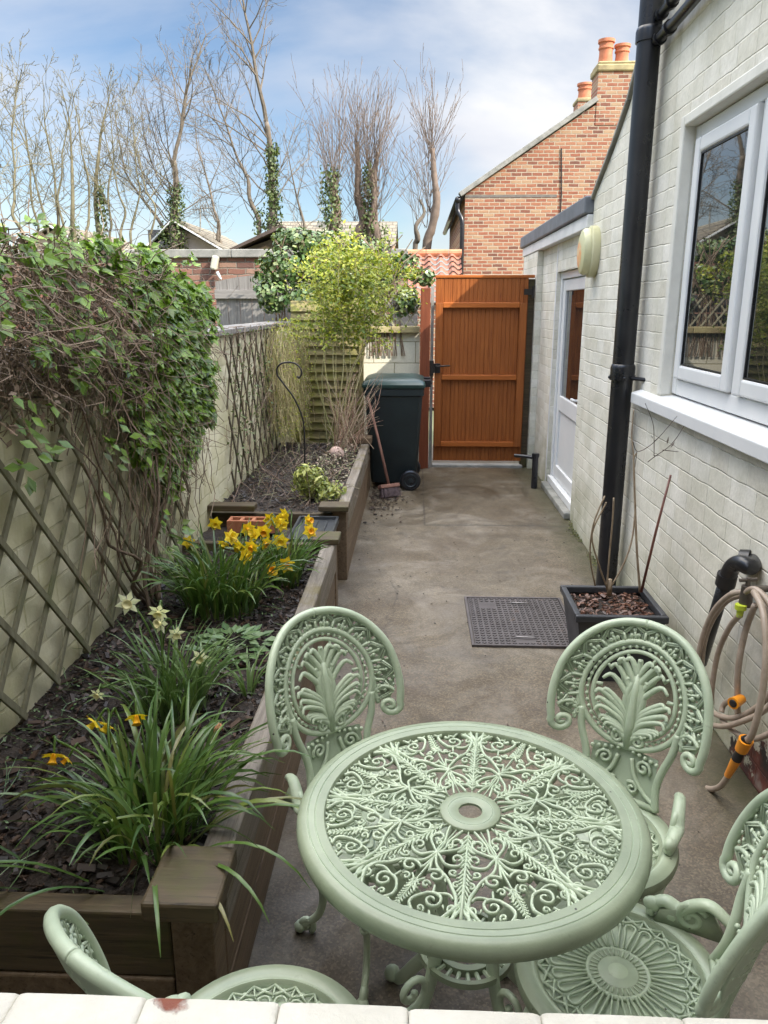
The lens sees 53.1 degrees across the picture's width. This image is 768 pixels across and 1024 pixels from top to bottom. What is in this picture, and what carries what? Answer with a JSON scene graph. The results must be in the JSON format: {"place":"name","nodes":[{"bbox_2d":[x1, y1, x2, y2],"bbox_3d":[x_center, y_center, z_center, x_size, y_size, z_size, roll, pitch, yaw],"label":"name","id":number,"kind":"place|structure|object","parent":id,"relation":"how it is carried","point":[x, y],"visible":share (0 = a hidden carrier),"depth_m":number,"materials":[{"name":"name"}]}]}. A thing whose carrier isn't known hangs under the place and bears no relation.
{"place":"outdoors","nodes":[
{"label":"outdoors","id":0,"kind":"place"},
{"bbox_2d":[0,0,639,301],"label":"sky","id":1,"kind":"structure","parent":0,"point":[524,61],"materials":[{"name":"blue"}]},
{"bbox_2d":[428,408,433,443],"bbox_3d":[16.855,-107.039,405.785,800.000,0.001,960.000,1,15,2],"label":"ground","id":2,"kind":"structure","parent":0,"point":[432,425],"depth_m":12.04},
{"bbox_2d":[0,31,89,249],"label":"bare tree","id":3,"kind":"object","parent":2,"relation":"on","point":[14,187],"visible":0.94,"depth_m":19.73,"materials":[{"name":"brown plant"}]},
{"bbox_2d":[0,47,144,249],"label":"bare tree","id":4,"kind":"object","parent":2,"relation":"on","point":[73,233],"visible":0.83,"depth_m":22.44,"materials":[{"name":"brown plant"}]},
{"bbox_2d":[14,223,134,249],"bbox_3d":[-13.715,-10.523,36.159,3.943,5.025,8.460,1,15,2],"label":"bungalow","id":5,"kind":"object","parent":2,"relation":"on","point":[44,231],"visible":0.1,"depth_m":32.13,"materials":[{"name":"brown concrete"}]},
{"bbox_2d":[44,64,176,248],"bbox_3d":[-8.132,-9.059,23.767,4.228,8.621,3.593,1,15,2],"label":"bare tree","id":6,"kind":"object","parent":2,"relation":"on","point":[101,201],"visible":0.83,"depth_m":23.37,"materials":[{"name":"brown plant"}]},
{"bbox_2d":[75,0,261,248],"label":"bare tree","id":7,"kind":"object","parent":2,"relation":"on","point":[174,203],"visible":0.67,"depth_m":27.59,"materials":[{"name":"brown plant"}]},
{"bbox_2d":[146,220,237,248],"bbox_3d":[-7.342,-9.616,33.029,3.178,4.895,8.460,1,15,2],"label":"bungalow","id":8,"kind":"object","parent":2,"relation":"on","point":[192,232],"visible":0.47,"depth_m":28.96,"materials":[{"name":"white concrete"}]},
{"bbox_2d":[148,230,169,247],"bbox_3d":[-8.372,-10.290,28.938,1.000,0.650,0.070,1,15,2],"label":"window","id":9,"kind":"structure","parent":8,"relation":"in","point":[154,232],"depth_m":28.90,"materials":[{"name":"glass"}]},
{"bbox_2d":[192,203,212,231],"bbox_3d":[-6.924,-10.917,29.481,0.823,1.698,0.315,1,15,2],"label":"tv aerial","id":10,"kind":"object","parent":8,"relation":"attached to","point":[201,212],"visible":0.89,"depth_m":29.31,"materials":[{"name":"metal"}]},
{"bbox_2d":[2,249,407,346],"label":"brick garden wall","id":11,"kind":"structure","parent":2,"relation":"on","point":[233,263],"depth_m":9.61,"materials":[{"name":"brick"}]},
{"bbox_2d":[210,255,221,279],"bbox_3d":[-2.089,-3.040,9.561,0.133,0.292,0.110,1,15,2],"label":"wall lamp","id":12,"kind":"object","parent":11,"relation":"attached to","point":[214,263],"visible":1,"depth_m":9.51,"materials":[{"name":"white plastic"}]},
{"bbox_2d":[134,0,331,234],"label":"bare tree","id":13,"kind":"object","parent":2,"relation":"on","point":[271,191],"visible":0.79,"depth_m":24.73,"materials":[{"name":"brown plant"}]},
{"bbox_2d":[167,101,349,244],"bbox_3d":[-4.905,-11.201,30.011,7.486,9.522,6.394,1,15,2],"label":"bare tree","id":14,"kind":"object","parent":2,"relation":"on","point":[218,227],"visible":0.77,"depth_m":29.93,"materials":[{"name":"brown plant"}]},
{"bbox_2d":[230,225,321,248],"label":"dark roofed shed","id":15,"kind":"structure","parent":2,"relation":"on","point":[263,240],"depth_m":21.22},
{"bbox_2d":[286,56,389,246],"bbox_3d":[-1.752,-9.546,24.670,2.712,9.094,3.481,-8,17,-26],"label":"bare tree","id":16,"kind":"object","parent":2,"relation":"on","point":[331,192],"visible":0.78,"depth_m":24.10,"materials":[{"name":"brown plant"}]},
{"bbox_2d":[277,221,398,248],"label":"tiled roof house","id":17,"kind":"structure","parent":2,"relation":"on","point":[392,226],"depth_m":33.41,"materials":[{"name":"brown concrete"}]},
{"bbox_2d":[309,66,429,246],"bbox_3d":[-0.418,-9.794,25.422,3.277,9.184,2.713,-9,17,-30],"label":"bare tree","id":18,"kind":"object","parent":2,"relation":"on","point":[369,225],"visible":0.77,"depth_m":24.90,"materials":[{"name":"brown plant"}]},
{"bbox_2d":[399,140,430,289],"bbox_3d":[1.034,-8.097,23.685,1.187,6.805,0.908,-8,17,-27],"label":"bare tree","id":19,"kind":"object","parent":2,"relation":"on","point":[416,241],"visible":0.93,"depth_m":23.30,"materials":[{"name":"brown plant"}]},
{"bbox_2d":[368,43,465,300],"bbox_3d":[1.015,-9.157,23.373,2.969,9.016,2.359,1,15,2],"label":"bare tree","id":20,"kind":"object","parent":2,"relation":"on","point":[434,217],"visible":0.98,"depth_m":22.99,"materials":[{"name":"brown plant"}]},
{"bbox_2d":[408,249,461,407],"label":"pantile outbuilding","id":21,"kind":"structure","parent":2,"relation":"on","point":[440,254],"depth_m":13.91,"materials":[{"name":"orange tile"}]},
{"bbox_2d":[443,37,634,274],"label":"brick gable house","id":22,"kind":"structure","parent":2,"relation":"on","point":[499,211],"depth_m":16.61,"materials":[{"name":"brick"}]},
{"bbox_2d":[248,444,767,1019],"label":"patio","id":23,"kind":"structure","parent":0,"point":[486,516],"depth_m":3.65,"materials":[{"name":"concrete"}]},
{"bbox_2d":[0,321,294,738],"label":"garden wall","id":24,"kind":"structure","parent":23,"relation":"on","point":[21,532],"depth_m":2.95,"materials":[{"name":"paint"}]},
{"bbox_2d":[0,335,193,720],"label":"trellis","id":25,"kind":"object","parent":24,"relation":"attached to","point":[18,640],"visible":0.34,"depth_m":2.73,"materials":[{"name":"brown wood"}]},
{"bbox_2d":[0,164,247,614],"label":"climbing plant","id":26,"kind":"object","parent":25,"relation":"attached to","point":[182,386],"visible":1,"depth_m":2.95,"materials":[{"name":"green plant"}]},
{"bbox_2d":[223,329,277,491],"bbox_3d":[-1.020,-0.876,6.102,0.020,1.076,1.862,1,15,2],"label":"trellis","id":27,"kind":"object","parent":24,"relation":"attached to","point":[245,415],"visible":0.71,"depth_m":5.80,"materials":[{"name":"grey wood"}]},
{"bbox_2d":[219,322,285,486],"bbox_3d":[-0.907,-0.877,5.925,0.255,1.102,1.840,1,15,2],"label":"climbing plant","id":28,"kind":"object","parent":27,"relation":"attached to","point":[255,386],"visible":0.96,"depth_m":5.62,"materials":[{"name":"plant"}]},
{"bbox_2d":[263,315,316,451],"bbox_3d":[-0.835,-1.201,7.114,0.301,1.208,1.622,1,15,2],"label":"winter jasmine","id":29,"kind":"object","parent":27,"relation":"attached to","point":[289,373],"visible":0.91,"depth_m":6.74,"materials":[{"name":"green plant"}]},
{"bbox_2d":[0,531,340,997],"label":"raised bed","id":30,"kind":"object","parent":23,"relation":"on","point":[200,948],"visible":0.6,"depth_m":1.73,"materials":[{"name":"brown wood"}]},
{"bbox_2d":[0,443,358,895],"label":"bark mulch","id":31,"kind":"object","parent":30,"relation":"in","point":[79,867],"visible":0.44,"depth_m":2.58,"materials":[{"name":"brown wood"}]},
{"bbox_2d":[0,670,310,916],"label":"daffodil clump","id":32,"kind":"object","parent":31,"relation":"on","point":[129,799],"visible":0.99,"depth_m":1.96,"materials":[{"name":"green plant"}]},
{"bbox_2d":[0,549,311,924],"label":"seedlings","id":33,"kind":"object","parent":31,"relation":"on","point":[34,710],"visible":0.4,"depth_m":2.49,"materials":[{"name":"green plant"}]},
{"bbox_2d":[74,592,259,729],"bbox_3d":[-0.687,0.471,2.498,0.573,0.445,0.614,6,16,21],"label":"daffodil clump","id":34,"kind":"object","parent":31,"relation":"on","point":[201,661],"visible":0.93,"depth_m":2.51,"materials":[{"name":"green plant"}]},
{"bbox_2d":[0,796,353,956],"bbox_3d":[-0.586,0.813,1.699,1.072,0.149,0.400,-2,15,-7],"label":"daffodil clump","id":35,"kind":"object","parent":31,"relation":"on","point":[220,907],"visible":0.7,"depth_m":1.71,"materials":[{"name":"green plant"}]},
{"bbox_2d":[210,723,222,731],"bbox_3d":[-0.538,0.685,2.444,0.048,0.031,0.036,5,16,19],"label":"bark lump","id":36,"kind":"object","parent":31,"relation":"on","point":[217,725],"visible":0.24,"depth_m":2.43,"materials":[{"name":"brown wood"}]},
{"bbox_2d":[122,516,314,621],"bbox_3d":[-0.739,0.246,3.440,0.868,0.391,0.822,1,15,2],"label":"daffodil clump","id":37,"kind":"object","parent":31,"relation":"on","point":[231,594],"visible":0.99,"depth_m":3.38,"materials":[{"name":"green plant"}]},
{"bbox_2d":[185,622,275,664],"bbox_3d":[-0.584,0.500,3.041,0.369,0.075,0.337,6,16,22],"label":"primrose","id":38,"kind":"object","parent":31,"relation":"on","point":[247,631],"visible":0.83,"depth_m":3.03,"materials":[{"name":"green plant"}]},
{"bbox_2d":[215,645,269,696],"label":"daffodil clump","id":39,"kind":"object","parent":31,"relation":"on","point":[250,674],"visible":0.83,"depth_m":2.71,"materials":[{"name":"green plant"}]},
{"bbox_2d":[216,508,328,588],"bbox_3d":[-0.487,0.180,3.740,0.517,0.363,0.567,12,19,37],"label":"daffodil clump","id":40,"kind":"object","parent":31,"relation":"on","point":[292,575],"visible":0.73,"depth_m":3.73,"materials":[{"name":"green plant"}]},
{"bbox_2d":[197,527,289,540],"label":"soil","id":41,"kind":"structure","parent":30,"relation":"in","point":[208,534],"depth_m":4.71,"materials":[{"name":"brown soil"}]},
{"bbox_2d":[227,516,278,532],"bbox_3d":[-0.799,0.078,4.717,0.310,0.075,0.110,1,15,2],"label":"perforated brick","id":42,"kind":"object","parent":41,"relation":"on","point":[236,525],"visible":0.5,"depth_m":4.67,"materials":[{"name":"orange brick"}]},
{"bbox_2d":[43,904,359,1005],"bbox_3d":[-0.254,0.961,1.325,0.437,0.897,0.532,12,19,37],"label":"garden chair","id":43,"kind":"object","parent":23,"relation":"on","point":[73,941],"visible":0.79,"depth_m":1.49,"materials":[{"name":"green paint"}]},
{"bbox_2d":[207,434,372,579],"bbox_3d":[-0.609,-0.149,6.171,0.898,0.530,2.700,1,15,2],"label":"raised bed","id":44,"kind":"object","parent":23,"relation":"on","point":[348,508],"visible":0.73,"depth_m":4.98,"materials":[{"name":"wood"}]},
{"bbox_2d":[223,444,359,512],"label":"soil","id":45,"kind":"structure","parent":44,"relation":"in","point":[283,503],"depth_m":5.70,"materials":[{"name":"brown soil"}]},
{"bbox_2d":[215,433,364,509],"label":"dead twigs","id":46,"kind":"object","parent":45,"relation":"on","point":[330,468],"visible":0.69,"depth_m":6.08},
{"bbox_2d":[276,361,305,463],"bbox_3d":[-0.725,-0.768,5.989,0.215,0.801,0.022,1,15,2],"label":"shepherd crook","id":47,"kind":"object","parent":45,"relation":"on","point":[286,387],"visible":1,"depth_m":5.95,"materials":[{"name":"black metal"}]},
{"bbox_2d":[262,462,346,503],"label":"variegated shrub","id":48,"kind":"object","parent":45,"relation":"on","point":[319,487],"visible":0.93,"depth_m":5.15,"materials":[{"name":"green plant"}]},
{"bbox_2d":[329,446,343,457],"bbox_3d":[-0.407,-0.511,6.615,0.132,0.107,0.104,1,15,2],"label":"rock","id":49,"kind":"object","parent":45,"relation":"on","point":[336,449],"visible":0.72,"depth_m":6.58,"materials":[{"name":"pink stone"}]},
{"bbox_2d":[322,370,382,452],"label":"dry shrub","id":50,"kind":"object","parent":45,"relation":"on","point":[346,433],"visible":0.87,"depth_m":6.93,"materials":[{"name":"brown plant"}]},
{"bbox_2d":[279,219,427,446],"bbox_3d":[-0.294,-1.607,7.038,1.380,2.022,1.069,1,15,2],"label":"yellow leaved shrub","id":51,"kind":"object","parent":45,"relation":"on","point":[336,296],"visible":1,"depth_m":6.95,"materials":[{"name":"green plant"}]},
{"bbox_2d":[287,516,338,541],"bbox_3d":[-0.418,0.303,4.648,0.250,0.445,0.500,1,15,2],"label":"black crate","id":52,"kind":"object","parent":23,"relation":"on","point":[325,523],"visible":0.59,"depth_m":4.68,"materials":[{"name":"plastic"}]},
{"bbox_2d":[290,301,363,442],"bbox_3d":[-0.574,-1.267,7.942,0.730,1.771,0.080,1,15,2],"label":"trellis","id":53,"kind":"object","parent":23,"relation":"on","point":[317,428],"visible":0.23,"depth_m":7.88,"materials":[{"name":"wood"}]},
{"bbox_2d":[265,606,457,1004],"bbox_3d":[-0.052,0.758,2.080,0.437,0.897,0.532,-11,18,-34],"label":"garden chair","id":54,"kind":"object","parent":23,"relation":"on","point":[331,705],"visible":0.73,"depth_m":2.15,"materials":[{"name":"green paint"}]},
{"bbox_2d":[367,396,402,497],"bbox_3d":[-0.017,-0.608,7.149,0.227,0.901,0.414,-8,17,-28],"label":"broom","id":55,"kind":"object","parent":23,"relation":"on","point":[391,490],"visible":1,"depth_m":7.13,"materials":[{"name":"brown wood"}]},
{"bbox_2d":[359,295,417,326],"bbox_3d":[-0.131,-1.552,8.853,1.020,1.850,0.080,1,15,2],"label":"slatted fence","id":56,"kind":"object","parent":23,"relation":"on","point":[414,318],"visible":0.02,"depth_m":8.63,"materials":[{"name":"grey wood"}]},
{"bbox_2d":[364,326,419,456],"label":"block wall","id":57,"kind":"structure","parent":23,"relation":"on","point":[409,362],"depth_m":8.27,"materials":[{"name":"white concrete"}]},
{"bbox_2d":[359,292,420,325],"bbox_3d":[-0.015,-2.147,8.125,0.808,0.355,0.014,1,15,2],"label":"trellis","id":58,"kind":"object","parent":57,"relation":"on","point":[412,315],"visible":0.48,"depth_m":8.13,"materials":[{"name":"grey wood"}]},
{"bbox_2d":[250,226,435,355],"bbox_3d":[-0.417,-2.333,8.130,1.974,1.338,0.838,-2,15,-6],"label":"ivy bush","id":59,"kind":"object","parent":58,"relation":"attached to","point":[264,290],"visible":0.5,"depth_m":8.00,"materials":[{"name":"green plant"}]},
{"bbox_2d":[362,373,431,490],"bbox_3d":[0.135,-0.813,7.598,0.658,1.072,0.728,1,15,2],"label":"wheelie bin","id":60,"kind":"object","parent":23,"relation":"on","point":[398,411],"visible":1,"depth_m":7.29,"materials":[{"name":"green plastic"}]},
{"bbox_2d":[419,288,430,468],"bbox_3d":[0.431,-1.397,8.177,0.102,1.900,0.100,1,15,2],"label":"gate post","id":61,"kind":"object","parent":23,"relation":"on","point":[424,358],"visible":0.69,"depth_m":8.08,"materials":[{"name":"brown wood"}]},
{"bbox_2d":[428,286,433,466],"bbox_3d":[0.510,-1.434,8.277,0.032,1.920,0.080,1,15,2],"label":"gate post","id":62,"kind":"object","parent":23,"relation":"on","point":[431,377],"visible":0.93,"depth_m":8.25,"materials":[{"name":"metal"}]},
{"bbox_2d":[296,721,651,1012],"bbox_3d":[0.182,0.961,1.712,0.732,0.696,0.732,1,15,2],"label":"garden table","id":63,"kind":"object","parent":23,"relation":"on","point":[437,937],"visible":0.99,"depth_m":1.55,"materials":[{"name":"green paint"}]},
{"bbox_2d":[432,463,521,467],"bbox_3d":[1.026,-0.512,8.508,0.990,0.040,0.130,1,15,2],"label":"threshold","id":64,"kind":"object","parent":23,"relation":"on","point":[501,465],"visible":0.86,"depth_m":8.46,"materials":[{"name":"stone"}]},
{"bbox_2d":[464,596,568,648],"bbox_3d":[0.762,0.617,4.328,0.580,0.044,0.695,1,15,2],"label":"manhole cover","id":65,"kind":"object","parent":23,"relation":"on","point":[518,622],"visible":0.94,"depth_m":4.29,"materials":[{"name":"metal"}]},
{"bbox_2d":[339,482,698,964],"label":"leaf litter","id":66,"kind":"object","parent":23,"relation":"on","point":[374,493],"visible":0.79,"depth_m":6.83,"materials":[{"name":"brown plant"}]},
{"bbox_2d":[514,453,538,488],"bbox_3d":[1.391,-0.412,7.508,0.251,0.345,0.071,10,18,34],"label":"waste pipe","id":67,"kind":"object","parent":23,"relation":"on","point":[534,457],"visible":1,"depth_m":7.44,"materials":[{"name":"black plastic"}]},
{"bbox_2d":[519,279,534,466],"bbox_3d":[1.534,-1.464,8.256,0.074,1.990,0.064,1,15,2],"label":"gate post","id":68,"kind":"object","parent":23,"relation":"on","point":[528,354],"visible":0.77,"depth_m":8.22,"materials":[{"name":"brown wood"}]},
{"bbox_2d":[429,275,534,460],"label":"garden gate","id":69,"kind":"structure","parent":68,"relation":"attached to","point":[477,369],"depth_m":8.18,"materials":[{"name":"orange wood"}]},
{"bbox_2d":[520,196,593,522],"bbox_3d":[3.060,-1.513,7.472,3.095,2.490,3.548,1,15,2],"label":"lean to","id":70,"kind":"object","parent":23,"relation":"on","point":[549,247],"visible":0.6,"depth_m":7.13,"materials":[{"name":"beige paint"}]},
{"bbox_2d":[553,277,584,496],"bbox_3d":[1.613,-1.097,6.721,0.106,1.825,1.092,1,15,2],"label":"door","id":71,"kind":"structure","parent":70,"relation":"in","point":[573,293],"depth_m":6.83,"materials":[{"name":"white plastic"}]},
{"bbox_2d":[542,480,596,572],"bbox_3d":[1.490,0.100,6.170,0.115,0.044,4.198,1,15,2],"label":"moss","id":72,"kind":"object","parent":23,"relation":"on","point":[577,535],"visible":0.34,"depth_m":5.81,"materials":[{"name":"green plant"}]},
{"bbox_2d":[499,618,713,976],"bbox_3d":[0.566,0.780,2.001,0.437,0.897,0.532,11,18,35],"label":"garden chair","id":73,"kind":"object","parent":23,"relation":"on","point":[629,720],"visible":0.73,"depth_m":2.06,"materials":[{"name":"green paint"}]},
{"bbox_2d":[560,585,668,680],"bbox_3d":[1.095,0.595,3.736,0.420,0.355,0.410,1,15,2],"label":"planter","id":74,"kind":"object","parent":23,"relation":"on","point":[587,606],"visible":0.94,"depth_m":3.68,"materials":[{"name":"plastic"}]},
{"bbox_2d":[589,403,683,595],"bbox_3d":[1.154,-0.041,3.653,0.409,0.948,0.229,-2,15,-6],"label":"shrub","id":75,"kind":"object","parent":74,"relation":"on","point":[608,584],"visible":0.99,"depth_m":3.68,"materials":[{"name":"plant"}]},
{"bbox_2d":[640,475,671,592],"bbox_3d":[1.300,0.108,3.680,0.094,0.593,0.023,4,16,15],"label":"cane","id":76,"kind":"object","parent":74,"relation":"in","point":[653,541],"visible":1,"depth_m":3.68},
{"bbox_2d":[513,789,767,1019],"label":"garden chair","id":77,"kind":"object","parent":23,"relation":"on","point":[651,957],"visible":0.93,"depth_m":1.54,"materials":[{"name":"green paint"}]},
{"bbox_2d":[573,0,767,793],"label":"painted brick house","id":78,"kind":"structure","parent":23,"relation":"on","point":[714,517],"depth_m":3.78,"materials":[{"name":"brick"}]},
{"bbox_2d":[577,225,600,277],"bbox_3d":[1.440,-1.841,5.435,0.121,0.350,0.280,1,15,2],"label":"bulkhead box","id":79,"kind":"object","parent":78,"relation":"attached to","point":[588,250],"visible":1,"depth_m":5.34,"materials":[{"name":"beige plastic"}]},
{"bbox_2d":[596,0,700,585],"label":"soil pipe","id":80,"kind":"object","parent":78,"relation":"attached to","point":[653,32],"visible":0.98,"depth_m":4.19,"materials":[{"name":"black plastic"}]},
{"bbox_2d":[631,57,767,463],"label":"casement window","id":81,"kind":"structure","parent":78,"relation":"attached to","point":[720,383],"depth_m":3.29,"materials":[{"name":"white plastic"}]},
{"bbox_2d":[704,549,761,666],"bbox_3d":[1.333,0.401,2.992,0.154,0.560,0.323,-4,15,-14],"label":"waste elbow","id":82,"kind":"object","parent":78,"relation":"attached to","point":[745,561],"visible":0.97,"depth_m":2.88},
{"bbox_2d":[734,577,767,617],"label":"garden tap","id":83,"kind":"object","parent":78,"relation":"attached to","point":[744,603],"visible":0.87,"depth_m":2.70,"materials":[{"name":"metal"}]},
{"bbox_2d":[696,586,767,791],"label":"garden hose","id":84,"kind":"object","parent":83,"relation":"hanging from","point":[753,714],"visible":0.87,"depth_m":2.74,"materials":[{"name":"beige plastic"}]},
{"bbox_3d":[-0.909,-1.696,9.137,0.120,1.980,0.120,1,15,2],"label":"fence post","id":85,"kind":"object","parent":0,"visible":0},
{"bbox_2d":[214,276,295,325],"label":"fence panel","id":86,"kind":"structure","parent":85,"relation":"attached to","point":[244,299],"depth_m":8.95,"materials":[{"name":"grey wood"}]},
{"bbox_3d":[1.207,-0.482,-2.563,7.400,5.700,5.800,1,15,2],"label":"house","id":87,"kind":"object","parent":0,"visible":0},
{"bbox_2d":[0,993,767,1023],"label":"window sill","id":88,"kind":"structure","parent":87,"relation":"on","point":[35,1008],"depth_m":0.75,"materials":[{"name":"white paint"}]}
]}

